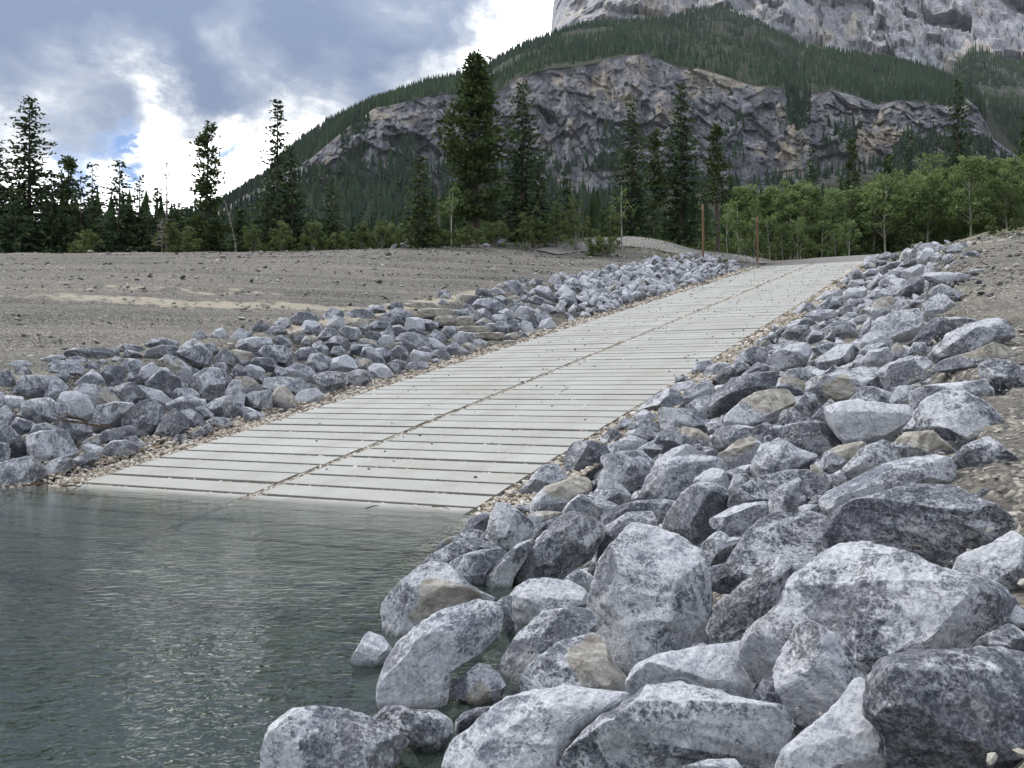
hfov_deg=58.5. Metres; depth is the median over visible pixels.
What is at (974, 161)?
aspen tree
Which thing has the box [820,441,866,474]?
boulder
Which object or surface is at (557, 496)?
boulder
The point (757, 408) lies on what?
boulder
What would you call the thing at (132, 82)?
sky
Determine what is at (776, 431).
boulder
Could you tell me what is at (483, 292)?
boulder
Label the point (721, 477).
boulder
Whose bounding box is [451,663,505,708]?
boulder
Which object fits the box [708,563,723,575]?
boulder
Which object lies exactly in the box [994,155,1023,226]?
aspen tree
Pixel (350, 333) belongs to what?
boulder
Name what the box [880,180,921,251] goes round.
aspen tree
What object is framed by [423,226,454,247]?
willow shrub
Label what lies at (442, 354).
boulder
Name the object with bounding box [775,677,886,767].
boulder
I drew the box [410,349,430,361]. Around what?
boulder
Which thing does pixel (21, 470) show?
boulder
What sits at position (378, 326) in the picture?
boulder
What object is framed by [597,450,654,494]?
boulder
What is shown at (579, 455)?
boulder
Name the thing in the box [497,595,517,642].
boulder
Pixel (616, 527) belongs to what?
boulder
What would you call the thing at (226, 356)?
boulder
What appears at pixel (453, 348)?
boulder
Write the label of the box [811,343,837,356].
boulder
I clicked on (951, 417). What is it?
boulder
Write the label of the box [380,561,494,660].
boulder
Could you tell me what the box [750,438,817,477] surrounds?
boulder
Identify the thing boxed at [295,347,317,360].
boulder
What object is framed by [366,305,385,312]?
boulder
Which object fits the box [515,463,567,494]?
boulder
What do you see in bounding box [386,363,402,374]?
boulder
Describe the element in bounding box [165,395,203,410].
boulder
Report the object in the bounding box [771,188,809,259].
aspen tree
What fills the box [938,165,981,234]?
aspen tree
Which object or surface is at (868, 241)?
aspen tree
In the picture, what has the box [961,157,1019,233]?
aspen tree
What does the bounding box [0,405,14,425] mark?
boulder
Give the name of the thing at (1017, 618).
boulder
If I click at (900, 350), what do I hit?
boulder
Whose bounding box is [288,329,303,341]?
boulder
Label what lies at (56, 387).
boulder
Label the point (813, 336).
boulder
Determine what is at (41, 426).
boulder
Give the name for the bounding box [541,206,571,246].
willow shrub
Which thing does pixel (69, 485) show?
stick
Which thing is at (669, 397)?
boulder
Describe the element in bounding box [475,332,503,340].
stone step
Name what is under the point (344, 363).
boulder
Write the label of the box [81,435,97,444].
boulder
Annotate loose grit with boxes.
[279,263,852,477]
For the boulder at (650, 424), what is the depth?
15.87 m
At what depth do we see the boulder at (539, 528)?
9.99 m
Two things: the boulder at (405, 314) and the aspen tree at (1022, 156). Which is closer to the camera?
the boulder at (405, 314)
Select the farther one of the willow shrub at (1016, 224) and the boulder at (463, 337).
the willow shrub at (1016, 224)
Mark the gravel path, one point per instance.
(644, 242)
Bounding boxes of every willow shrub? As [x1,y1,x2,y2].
[67,228,104,252]
[151,222,178,251]
[169,226,201,252]
[241,224,267,251]
[267,220,297,251]
[297,221,325,250]
[325,232,350,249]
[345,220,372,249]
[363,219,397,248]
[388,219,413,246]
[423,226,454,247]
[452,224,483,246]
[481,220,509,246]
[508,206,550,248]
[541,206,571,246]
[555,189,599,249]
[584,234,617,256]
[595,207,625,248]
[985,221,1001,234]
[1007,218,1022,230]
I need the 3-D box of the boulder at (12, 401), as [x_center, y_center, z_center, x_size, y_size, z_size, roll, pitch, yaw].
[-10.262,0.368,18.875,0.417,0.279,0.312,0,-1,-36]
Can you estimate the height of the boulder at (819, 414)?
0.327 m
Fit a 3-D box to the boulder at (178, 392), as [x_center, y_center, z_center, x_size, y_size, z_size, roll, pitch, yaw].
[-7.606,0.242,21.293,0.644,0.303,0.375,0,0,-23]
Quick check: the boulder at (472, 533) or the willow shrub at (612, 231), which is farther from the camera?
the willow shrub at (612, 231)
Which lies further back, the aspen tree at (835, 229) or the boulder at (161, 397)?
the aspen tree at (835, 229)
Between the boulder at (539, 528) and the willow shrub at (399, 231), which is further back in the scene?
the willow shrub at (399, 231)
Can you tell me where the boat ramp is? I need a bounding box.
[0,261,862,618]
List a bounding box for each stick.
[24,482,49,485]
[61,484,80,486]
[103,461,117,465]
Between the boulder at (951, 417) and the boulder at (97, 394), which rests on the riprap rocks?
the boulder at (97, 394)
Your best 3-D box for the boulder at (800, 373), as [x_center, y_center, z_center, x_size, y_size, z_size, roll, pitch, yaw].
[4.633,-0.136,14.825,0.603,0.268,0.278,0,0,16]
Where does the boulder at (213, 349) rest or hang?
on the riprap rocks
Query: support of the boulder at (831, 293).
on the edge gravel at (170, 445)
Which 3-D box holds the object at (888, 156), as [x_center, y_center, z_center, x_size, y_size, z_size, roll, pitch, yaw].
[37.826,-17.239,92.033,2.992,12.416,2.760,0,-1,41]
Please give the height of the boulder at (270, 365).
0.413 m
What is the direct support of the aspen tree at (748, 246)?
on the ground at (200, 701)
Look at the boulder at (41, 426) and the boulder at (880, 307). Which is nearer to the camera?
the boulder at (41, 426)
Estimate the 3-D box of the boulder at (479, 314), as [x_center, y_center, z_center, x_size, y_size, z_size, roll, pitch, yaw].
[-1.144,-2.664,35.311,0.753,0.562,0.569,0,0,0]
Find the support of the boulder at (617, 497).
on the riprap rocks
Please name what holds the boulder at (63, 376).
on the ground at (200, 701)
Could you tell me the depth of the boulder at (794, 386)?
13.64 m
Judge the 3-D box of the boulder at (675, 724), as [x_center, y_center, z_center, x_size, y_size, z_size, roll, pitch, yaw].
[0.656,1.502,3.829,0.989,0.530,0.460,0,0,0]
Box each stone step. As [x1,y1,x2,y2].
[403,302,435,308]
[417,308,452,318]
[434,316,473,326]
[455,326,488,333]
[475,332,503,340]
[487,340,517,345]
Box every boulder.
[0,369,15,386]
[0,392,5,407]
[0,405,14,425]
[0,424,27,457]
[0,442,10,461]
[0,456,46,492]
[3,395,24,408]
[7,360,34,366]
[10,417,34,433]
[13,375,50,397]
[14,366,31,374]
[20,397,69,423]
[26,429,78,463]
[29,422,56,433]
[40,355,66,360]
[43,375,68,401]
[46,359,84,375]
[46,456,73,481]
[55,372,69,382]
[57,391,94,421]
[60,419,92,440]
[63,347,119,356]
[68,356,88,361]
[73,383,120,409]
[73,454,99,465]
[74,369,104,386]
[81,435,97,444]
[81,443,102,454]
[84,360,102,369]
[91,401,133,430]
[98,425,135,444]
[99,365,125,385]
[101,440,140,458]
[111,382,147,404]
[115,344,124,351]
[121,398,164,436]
[122,349,142,357]
[122,358,142,372]
[123,343,145,350]
[123,435,148,447]
[137,362,159,382]
[138,385,170,406]
[143,344,178,358]
[145,338,179,346]
[145,367,181,394]
[153,408,188,444]
[159,355,198,383]
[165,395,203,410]
[171,388,199,399]
[176,338,212,366]
[181,409,204,427]
[188,423,213,438]
[191,331,207,338]
[193,367,225,400]
[195,406,213,421]
[204,343,219,356]
[206,417,233,427]
[207,396,225,416]
[210,328,227,337]
[211,362,229,378]
[214,348,235,365]
[224,379,244,420]
[229,349,253,366]
[230,328,252,339]
[232,364,250,377]
[235,376,259,394]
[236,337,272,354]
[242,406,264,418]
[243,411,258,422]
[244,389,273,411]
[245,364,264,377]
[249,321,270,331]
[250,357,277,372]
[258,345,293,364]
[260,705,408,767]
[262,376,310,392]
[264,326,287,334]
[272,335,292,346]
[272,386,296,411]
[274,318,291,328]
[285,363,316,381]
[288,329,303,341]
[290,311,320,325]
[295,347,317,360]
[295,388,323,406]
[300,320,322,335]
[301,335,318,346]
[305,353,330,372]
[312,340,328,354]
[312,371,348,395]
[317,327,339,340]
[323,307,344,318]
[323,355,357,372]
[324,336,350,352]
[326,315,345,329]
[330,346,345,355]
[338,326,361,341]
[346,309,374,318]
[346,369,371,388]
[349,344,371,356]
[350,318,368,335]
[350,631,392,674]
[358,358,372,369]
[360,338,378,346]
[360,347,385,363]
[364,331,381,340]
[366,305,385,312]
[367,363,392,378]
[369,321,391,331]
[373,705,453,766]
[376,599,503,747]
[378,335,393,347]
[379,312,401,324]
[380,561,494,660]
[384,342,402,349]
[384,345,409,362]
[386,302,402,309]
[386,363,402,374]
[388,307,412,320]
[390,359,410,370]
[392,325,406,335]
[395,332,430,351]
[404,317,424,330]
[407,328,427,336]
[408,361,428,369]
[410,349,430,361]
[422,537,503,563]
[429,329,445,341]
[429,338,445,350]
[430,350,450,359]
[434,536,460,551]
[437,290,450,298]
[441,326,455,337]
[441,684,630,767]
[446,341,470,356]
[449,548,506,591]
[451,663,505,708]
[453,331,475,343]
[454,706,490,736]
[456,293,480,303]
[459,308,472,316]
[460,529,482,537]
[463,512,489,532]
[472,297,504,313]
[473,308,491,320]
[475,288,494,297]
[480,531,488,541]
[485,502,533,551]
[485,539,534,601]
[491,239,506,245]
[491,314,506,322]
[492,321,508,334]
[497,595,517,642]
[498,308,513,319]
[499,607,597,700]
[503,280,523,295]
[510,577,588,631]
[511,511,605,591]
[513,306,536,319]
[514,505,529,515]
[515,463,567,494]
[517,315,537,327]
[518,320,534,331]
[518,633,626,693]
[520,330,528,337]
[527,295,550,304]
[528,511,561,524]
[530,476,592,514]
[531,514,562,539]
[533,311,551,325]
[535,285,555,301]
[537,304,558,314]
[538,318,556,331]
[556,681,794,767]
[562,494,616,521]
[564,440,609,479]
[565,569,593,592]
[586,522,712,676]
[590,489,626,505]
[595,511,658,563]
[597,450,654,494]
[599,427,621,444]
[601,499,674,524]
[607,435,646,452]
[615,483,630,497]
[616,417,632,430]
[624,489,646,503]
[624,640,757,698]
[625,428,656,441]
[629,419,661,432]
[631,409,658,422]
[636,440,663,458]
[637,387,682,411]
[642,454,727,500]
[654,426,684,453]
[654,444,697,464]
[658,407,709,431]
[661,481,729,544]
[673,380,695,391]
[678,426,710,446]
[679,758,742,767]
[681,378,714,404]
[688,395,715,418]
[690,360,713,372]
[690,449,718,456]
[694,468,732,489]
[701,362,730,375]
[701,531,740,566]
[705,555,795,643]
[708,371,780,416]
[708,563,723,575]
[709,501,768,536]
[710,422,773,452]
[711,511,829,593]
[714,361,749,382]
[718,437,760,469]
[723,389,795,426]
[727,464,753,477]
[727,469,832,507]
[728,473,750,494]
[733,345,767,366]
[738,540,1019,684]
[742,362,768,374]
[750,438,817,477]
[752,672,782,704]
[766,342,811,371]
[768,478,803,514]
[770,425,783,439]
[772,620,867,729]
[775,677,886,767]
[776,376,805,396]
[778,407,807,425]
[779,367,815,381]
[781,325,810,341]
[782,420,842,458]
[787,318,816,327]
[793,302,815,314]
[793,392,819,418]
[799,504,820,512]
[803,309,836,321]
[805,329,824,344]
[805,367,882,402]
[809,398,834,422]
[810,464,828,479]
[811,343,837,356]
[815,289,842,301]
[815,343,859,370]
[816,296,843,309]
[817,482,1016,568]
[818,454,956,513]
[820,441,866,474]
[822,319,857,337]
[824,398,913,444]
[831,470,846,486]
[833,304,852,316]
[842,288,867,299]
[842,439,903,479]
[849,386,892,403]
[858,343,886,355]
[859,318,871,335]
[859,332,892,348]
[862,347,893,366]
[862,645,1023,767]
[870,308,924,342]
[871,296,893,319]
[878,355,935,386]
[879,285,901,297]
[884,261,901,269]
[889,385,911,404]
[891,299,921,312]
[892,342,907,357]
[894,430,956,457]
[899,257,917,267]
[900,418,919,433]
[901,264,924,279]
[901,275,924,297]
[906,342,927,356]
[909,379,994,410]
[912,390,1003,451]
[913,317,951,345]
[921,293,956,322]
[922,272,972,287]
[923,284,965,301]
[924,281,936,296]
[926,317,1015,363]
[930,342,1015,372]
[946,242,967,253]
[946,317,978,330]
[951,436,1018,468]
[952,531,1023,589]
[959,251,979,258]
[969,623,1023,651]
[978,358,1023,395]
[1010,604,1023,627]
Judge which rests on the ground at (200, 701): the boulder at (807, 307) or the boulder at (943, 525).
the boulder at (807, 307)
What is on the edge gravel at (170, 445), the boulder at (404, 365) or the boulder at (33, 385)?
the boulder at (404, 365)
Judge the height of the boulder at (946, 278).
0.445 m
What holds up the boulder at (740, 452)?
on the riprap rocks
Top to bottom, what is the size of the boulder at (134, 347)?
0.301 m
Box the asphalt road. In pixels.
[760,254,881,266]
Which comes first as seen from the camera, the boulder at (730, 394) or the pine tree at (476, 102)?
the boulder at (730, 394)
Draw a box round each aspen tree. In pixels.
[439,187,464,247]
[610,185,633,250]
[712,203,736,251]
[722,198,750,255]
[728,184,766,253]
[730,200,752,253]
[738,195,776,257]
[740,186,778,255]
[740,217,768,256]
[755,215,779,258]
[758,179,793,260]
[767,223,795,259]
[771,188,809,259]
[784,179,826,258]
[784,216,810,258]
[802,203,831,257]
[807,187,856,252]
[807,219,834,257]
[821,223,847,256]
[826,185,865,253]
[836,220,862,255]
[842,187,883,250]
[850,204,883,253]
[851,176,892,249]
[857,168,910,251]
[879,185,919,251]
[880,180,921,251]
[890,190,935,244]
[895,175,926,247]
[903,169,952,242]
[905,151,953,240]
[921,167,976,243]
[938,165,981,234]
[942,154,999,236]
[958,166,1001,232]
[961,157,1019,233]
[981,165,1023,228]
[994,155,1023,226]
[1000,154,1023,225]
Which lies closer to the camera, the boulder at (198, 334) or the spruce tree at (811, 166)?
the boulder at (198, 334)
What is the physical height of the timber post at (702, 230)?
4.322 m
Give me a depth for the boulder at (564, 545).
7.71 m
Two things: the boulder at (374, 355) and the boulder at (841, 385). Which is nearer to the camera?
the boulder at (841, 385)
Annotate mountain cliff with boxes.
[217,7,1022,242]
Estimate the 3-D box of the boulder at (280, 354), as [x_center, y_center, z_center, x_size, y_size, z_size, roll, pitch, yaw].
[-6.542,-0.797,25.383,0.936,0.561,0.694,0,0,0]
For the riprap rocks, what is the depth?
27.88 m
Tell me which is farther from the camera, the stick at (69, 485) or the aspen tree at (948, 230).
the aspen tree at (948, 230)
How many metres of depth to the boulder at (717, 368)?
21.83 m
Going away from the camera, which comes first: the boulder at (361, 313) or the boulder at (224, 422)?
the boulder at (224, 422)
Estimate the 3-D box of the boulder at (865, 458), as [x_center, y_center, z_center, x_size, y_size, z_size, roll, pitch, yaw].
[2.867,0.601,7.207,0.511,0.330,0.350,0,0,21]
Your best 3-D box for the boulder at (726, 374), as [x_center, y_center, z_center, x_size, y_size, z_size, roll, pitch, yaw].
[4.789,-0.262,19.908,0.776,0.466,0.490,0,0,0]
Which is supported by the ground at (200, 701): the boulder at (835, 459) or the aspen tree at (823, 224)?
the aspen tree at (823, 224)
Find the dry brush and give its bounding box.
[52,412,127,433]
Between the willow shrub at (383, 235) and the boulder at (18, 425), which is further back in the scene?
the willow shrub at (383, 235)
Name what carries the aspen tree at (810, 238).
on the ground at (200, 701)
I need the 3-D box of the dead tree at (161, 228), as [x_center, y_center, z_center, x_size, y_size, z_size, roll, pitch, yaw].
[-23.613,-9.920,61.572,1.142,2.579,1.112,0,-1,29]
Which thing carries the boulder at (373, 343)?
on the riprap rocks
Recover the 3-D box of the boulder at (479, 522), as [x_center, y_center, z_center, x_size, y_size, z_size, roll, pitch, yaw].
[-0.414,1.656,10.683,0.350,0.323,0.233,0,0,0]
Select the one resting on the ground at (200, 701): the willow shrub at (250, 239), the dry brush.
the willow shrub at (250, 239)
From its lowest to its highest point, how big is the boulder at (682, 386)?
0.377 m
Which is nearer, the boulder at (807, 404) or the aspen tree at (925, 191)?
the boulder at (807, 404)
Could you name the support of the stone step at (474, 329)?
on the ground at (200, 701)
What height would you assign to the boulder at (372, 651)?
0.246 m
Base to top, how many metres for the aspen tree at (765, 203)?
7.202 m
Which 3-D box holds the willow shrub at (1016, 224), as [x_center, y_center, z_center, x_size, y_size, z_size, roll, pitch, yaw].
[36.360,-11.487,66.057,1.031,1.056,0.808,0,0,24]
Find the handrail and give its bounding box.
[738,246,753,258]
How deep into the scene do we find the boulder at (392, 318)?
31.83 m
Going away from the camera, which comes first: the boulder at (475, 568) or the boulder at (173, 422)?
the boulder at (475, 568)
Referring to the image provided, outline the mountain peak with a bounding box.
[550,0,1023,75]
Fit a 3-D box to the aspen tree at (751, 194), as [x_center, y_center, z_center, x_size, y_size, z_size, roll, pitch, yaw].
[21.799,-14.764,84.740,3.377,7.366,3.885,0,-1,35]
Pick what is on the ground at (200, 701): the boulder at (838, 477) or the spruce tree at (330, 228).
the spruce tree at (330, 228)
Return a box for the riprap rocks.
[3,241,989,767]
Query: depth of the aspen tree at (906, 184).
101.61 m
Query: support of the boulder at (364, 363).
on the riprap rocks
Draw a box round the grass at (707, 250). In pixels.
[549,227,1023,269]
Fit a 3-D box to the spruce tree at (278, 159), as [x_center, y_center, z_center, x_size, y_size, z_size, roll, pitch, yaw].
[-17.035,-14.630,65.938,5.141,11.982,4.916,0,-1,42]
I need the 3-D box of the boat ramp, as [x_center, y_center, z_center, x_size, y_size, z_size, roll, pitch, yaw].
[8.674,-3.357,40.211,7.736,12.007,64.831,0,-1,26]
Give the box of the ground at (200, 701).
[0,227,1023,767]
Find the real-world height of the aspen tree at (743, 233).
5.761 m
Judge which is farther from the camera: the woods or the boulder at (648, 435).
the woods
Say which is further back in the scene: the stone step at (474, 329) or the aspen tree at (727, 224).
the aspen tree at (727, 224)
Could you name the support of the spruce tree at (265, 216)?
on the ground at (200, 701)
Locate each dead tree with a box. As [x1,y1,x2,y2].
[153,220,167,251]
[224,201,236,251]
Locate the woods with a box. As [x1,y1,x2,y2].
[0,178,1019,259]
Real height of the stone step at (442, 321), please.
0.436 m
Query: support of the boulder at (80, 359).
on the ground at (200, 701)
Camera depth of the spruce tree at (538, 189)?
66.00 m
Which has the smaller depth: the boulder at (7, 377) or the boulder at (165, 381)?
the boulder at (7, 377)
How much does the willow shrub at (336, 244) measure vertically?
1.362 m
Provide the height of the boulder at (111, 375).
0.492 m
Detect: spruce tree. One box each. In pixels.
[0,95,69,252]
[0,140,40,252]
[0,200,54,253]
[27,169,77,252]
[56,176,104,252]
[81,162,111,252]
[82,160,149,252]
[124,174,156,251]
[137,188,177,251]
[151,160,182,244]
[236,99,308,250]
[246,176,295,251]
[264,147,315,251]
[305,182,353,250]
[395,155,454,247]
[490,81,557,242]
[521,148,555,242]
[549,171,583,239]
[599,96,663,239]
[651,81,722,246]
[796,146,826,258]
[897,134,919,243]
[940,79,986,243]
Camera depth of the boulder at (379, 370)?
25.68 m
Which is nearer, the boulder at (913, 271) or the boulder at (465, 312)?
the boulder at (913, 271)
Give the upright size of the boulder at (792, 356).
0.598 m
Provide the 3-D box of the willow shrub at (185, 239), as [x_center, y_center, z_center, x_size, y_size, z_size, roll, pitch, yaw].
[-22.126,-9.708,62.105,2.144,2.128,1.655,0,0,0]
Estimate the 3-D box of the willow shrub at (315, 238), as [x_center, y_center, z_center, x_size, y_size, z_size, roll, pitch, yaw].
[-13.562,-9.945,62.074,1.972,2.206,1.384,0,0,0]
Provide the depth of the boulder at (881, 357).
13.07 m
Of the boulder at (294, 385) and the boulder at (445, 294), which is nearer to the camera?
the boulder at (294, 385)
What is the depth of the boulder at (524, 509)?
11.87 m
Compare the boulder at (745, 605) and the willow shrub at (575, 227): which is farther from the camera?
the willow shrub at (575, 227)
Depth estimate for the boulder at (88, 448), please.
17.43 m
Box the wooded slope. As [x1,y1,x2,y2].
[955,50,1023,136]
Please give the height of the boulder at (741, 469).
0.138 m
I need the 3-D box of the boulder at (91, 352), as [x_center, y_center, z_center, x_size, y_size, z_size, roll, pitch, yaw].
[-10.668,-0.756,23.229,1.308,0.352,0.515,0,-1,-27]
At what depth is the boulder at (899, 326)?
15.77 m
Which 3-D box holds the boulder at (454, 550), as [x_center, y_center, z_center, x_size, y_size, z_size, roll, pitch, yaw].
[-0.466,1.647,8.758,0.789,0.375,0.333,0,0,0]
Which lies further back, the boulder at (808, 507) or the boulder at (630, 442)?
the boulder at (630, 442)
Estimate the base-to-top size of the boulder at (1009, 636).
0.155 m
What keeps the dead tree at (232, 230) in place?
on the ground at (200, 701)
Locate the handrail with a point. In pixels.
(748, 252)
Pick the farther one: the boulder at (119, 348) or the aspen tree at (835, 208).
the aspen tree at (835, 208)
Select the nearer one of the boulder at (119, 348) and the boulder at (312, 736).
the boulder at (312, 736)
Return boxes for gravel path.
[533,236,768,262]
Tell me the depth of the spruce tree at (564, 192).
72.01 m
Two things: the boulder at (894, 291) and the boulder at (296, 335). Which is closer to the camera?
the boulder at (894, 291)
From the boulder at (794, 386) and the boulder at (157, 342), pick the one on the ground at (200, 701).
the boulder at (157, 342)
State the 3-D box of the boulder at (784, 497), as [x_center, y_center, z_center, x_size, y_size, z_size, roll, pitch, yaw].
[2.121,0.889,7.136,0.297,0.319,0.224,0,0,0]
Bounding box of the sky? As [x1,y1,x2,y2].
[0,0,553,220]
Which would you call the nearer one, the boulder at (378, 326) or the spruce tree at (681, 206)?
the boulder at (378, 326)
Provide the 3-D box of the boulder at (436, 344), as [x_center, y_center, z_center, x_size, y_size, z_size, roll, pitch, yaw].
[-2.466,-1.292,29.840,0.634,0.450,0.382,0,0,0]
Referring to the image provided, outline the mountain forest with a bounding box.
[180,0,1023,245]
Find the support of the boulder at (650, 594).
on the ground at (200, 701)
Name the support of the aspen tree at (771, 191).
on the ground at (200, 701)
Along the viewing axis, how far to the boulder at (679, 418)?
14.46 m
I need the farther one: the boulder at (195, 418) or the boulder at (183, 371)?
the boulder at (183, 371)
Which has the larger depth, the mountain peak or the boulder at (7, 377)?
the mountain peak
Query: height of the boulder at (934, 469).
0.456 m
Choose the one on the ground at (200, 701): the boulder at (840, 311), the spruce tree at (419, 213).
the spruce tree at (419, 213)
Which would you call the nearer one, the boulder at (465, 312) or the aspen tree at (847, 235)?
the boulder at (465, 312)
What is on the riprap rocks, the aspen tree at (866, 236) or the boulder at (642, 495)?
the boulder at (642, 495)
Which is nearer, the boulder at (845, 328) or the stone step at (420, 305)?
the boulder at (845, 328)
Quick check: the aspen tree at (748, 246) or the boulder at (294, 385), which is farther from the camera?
the aspen tree at (748, 246)
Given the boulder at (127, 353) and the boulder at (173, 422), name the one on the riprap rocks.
the boulder at (173, 422)
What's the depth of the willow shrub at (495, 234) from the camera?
63.38 m
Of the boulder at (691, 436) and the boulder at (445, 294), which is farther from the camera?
the boulder at (445, 294)
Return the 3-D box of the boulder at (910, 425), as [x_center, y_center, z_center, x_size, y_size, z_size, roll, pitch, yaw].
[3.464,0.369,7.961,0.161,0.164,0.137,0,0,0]
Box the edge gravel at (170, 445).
[0,261,865,569]
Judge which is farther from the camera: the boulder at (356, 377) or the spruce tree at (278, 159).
the spruce tree at (278, 159)
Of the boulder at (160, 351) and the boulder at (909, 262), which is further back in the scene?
the boulder at (909, 262)
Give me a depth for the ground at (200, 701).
9.97 m
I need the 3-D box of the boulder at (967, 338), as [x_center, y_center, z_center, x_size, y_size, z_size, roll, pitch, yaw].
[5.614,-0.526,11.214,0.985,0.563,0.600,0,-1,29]
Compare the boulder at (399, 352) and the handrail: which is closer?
the boulder at (399, 352)
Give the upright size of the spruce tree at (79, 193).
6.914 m
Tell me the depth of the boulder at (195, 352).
23.73 m
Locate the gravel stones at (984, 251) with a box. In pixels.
[918,231,1023,436]
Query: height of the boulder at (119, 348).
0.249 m
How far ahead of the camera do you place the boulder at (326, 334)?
28.16 m
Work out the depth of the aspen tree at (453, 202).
62.01 m
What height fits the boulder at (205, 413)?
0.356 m
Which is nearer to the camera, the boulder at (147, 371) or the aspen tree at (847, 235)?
the boulder at (147, 371)
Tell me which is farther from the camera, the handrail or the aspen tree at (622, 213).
the handrail
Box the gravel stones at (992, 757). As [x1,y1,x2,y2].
[814,294,1023,765]
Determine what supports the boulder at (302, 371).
on the riprap rocks
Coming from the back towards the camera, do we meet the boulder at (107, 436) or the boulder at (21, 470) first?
the boulder at (107, 436)
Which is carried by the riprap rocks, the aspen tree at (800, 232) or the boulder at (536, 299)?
the boulder at (536, 299)
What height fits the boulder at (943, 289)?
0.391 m
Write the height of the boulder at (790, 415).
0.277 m
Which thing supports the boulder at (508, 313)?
on the riprap rocks
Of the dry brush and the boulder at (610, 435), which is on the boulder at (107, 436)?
the dry brush
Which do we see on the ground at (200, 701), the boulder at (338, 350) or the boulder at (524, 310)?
the boulder at (524, 310)
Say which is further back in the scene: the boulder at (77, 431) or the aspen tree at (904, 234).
the aspen tree at (904, 234)
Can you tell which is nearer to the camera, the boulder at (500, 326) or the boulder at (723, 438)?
the boulder at (723, 438)
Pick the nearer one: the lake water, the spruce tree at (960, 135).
the lake water
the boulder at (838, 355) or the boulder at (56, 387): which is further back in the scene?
the boulder at (56, 387)
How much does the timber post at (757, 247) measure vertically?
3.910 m
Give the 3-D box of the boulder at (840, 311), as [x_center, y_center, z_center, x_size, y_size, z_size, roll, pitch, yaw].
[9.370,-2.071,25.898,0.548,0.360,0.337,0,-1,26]
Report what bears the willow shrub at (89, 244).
on the ground at (200, 701)
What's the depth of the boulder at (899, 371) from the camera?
10.81 m
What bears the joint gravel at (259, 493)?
on the boat ramp
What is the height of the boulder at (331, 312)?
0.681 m
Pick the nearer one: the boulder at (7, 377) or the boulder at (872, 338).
the boulder at (872, 338)
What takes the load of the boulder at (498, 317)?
on the riprap rocks
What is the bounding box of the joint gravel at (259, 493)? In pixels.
[61,264,811,524]
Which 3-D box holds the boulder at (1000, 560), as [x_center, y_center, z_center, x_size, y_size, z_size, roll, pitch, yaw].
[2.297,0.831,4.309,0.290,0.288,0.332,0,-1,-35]
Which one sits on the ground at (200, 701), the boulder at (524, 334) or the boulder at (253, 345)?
the boulder at (524, 334)
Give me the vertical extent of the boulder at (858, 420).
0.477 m
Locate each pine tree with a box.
[54,154,81,250]
[175,120,236,251]
[432,49,522,243]
[640,128,671,236]
[695,123,746,251]
[841,137,864,255]
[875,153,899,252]
[1011,111,1023,203]
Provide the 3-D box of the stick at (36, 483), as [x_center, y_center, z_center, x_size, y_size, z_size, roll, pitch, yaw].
[-7.950,1.674,15.332,0.027,0.043,0.479,0,-1,29]
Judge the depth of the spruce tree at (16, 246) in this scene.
63.91 m
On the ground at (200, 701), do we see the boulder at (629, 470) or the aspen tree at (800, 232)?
the aspen tree at (800, 232)
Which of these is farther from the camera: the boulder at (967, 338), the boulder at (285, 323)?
the boulder at (285, 323)
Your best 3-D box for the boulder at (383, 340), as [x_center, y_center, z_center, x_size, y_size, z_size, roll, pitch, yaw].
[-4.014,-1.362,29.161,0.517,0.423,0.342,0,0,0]
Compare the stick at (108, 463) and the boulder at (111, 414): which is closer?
the stick at (108, 463)
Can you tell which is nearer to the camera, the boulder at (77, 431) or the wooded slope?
the boulder at (77, 431)
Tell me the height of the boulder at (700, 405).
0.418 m
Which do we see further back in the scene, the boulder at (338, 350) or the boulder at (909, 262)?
the boulder at (909, 262)
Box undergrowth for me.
[673,228,980,260]
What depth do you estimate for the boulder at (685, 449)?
11.38 m
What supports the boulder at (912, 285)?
on the riprap rocks
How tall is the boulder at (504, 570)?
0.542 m
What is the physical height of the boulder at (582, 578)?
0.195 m
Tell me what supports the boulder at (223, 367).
on the ground at (200, 701)
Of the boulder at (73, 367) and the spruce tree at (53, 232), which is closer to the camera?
the boulder at (73, 367)
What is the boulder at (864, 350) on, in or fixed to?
on the riprap rocks
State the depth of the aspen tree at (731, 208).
105.95 m
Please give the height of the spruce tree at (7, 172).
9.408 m
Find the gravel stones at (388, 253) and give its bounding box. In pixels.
[0,237,672,390]
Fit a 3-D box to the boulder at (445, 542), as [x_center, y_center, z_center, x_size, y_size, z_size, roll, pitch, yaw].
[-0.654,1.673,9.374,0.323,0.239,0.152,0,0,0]
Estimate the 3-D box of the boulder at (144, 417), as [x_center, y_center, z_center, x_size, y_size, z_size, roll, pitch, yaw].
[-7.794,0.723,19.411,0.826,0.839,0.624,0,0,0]
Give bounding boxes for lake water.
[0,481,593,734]
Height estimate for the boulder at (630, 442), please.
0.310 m
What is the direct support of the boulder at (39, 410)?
on the riprap rocks
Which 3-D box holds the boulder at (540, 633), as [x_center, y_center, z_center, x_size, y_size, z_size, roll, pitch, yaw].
[0.207,1.619,5.307,0.582,0.661,0.366,0,0,0]
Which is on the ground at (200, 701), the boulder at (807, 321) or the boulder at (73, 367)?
the boulder at (73, 367)
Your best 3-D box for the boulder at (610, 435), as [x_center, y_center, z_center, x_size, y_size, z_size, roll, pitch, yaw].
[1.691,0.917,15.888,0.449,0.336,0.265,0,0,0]
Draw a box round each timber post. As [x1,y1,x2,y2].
[702,204,703,256]
[756,217,758,261]
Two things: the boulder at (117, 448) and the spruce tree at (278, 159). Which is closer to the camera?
the boulder at (117, 448)

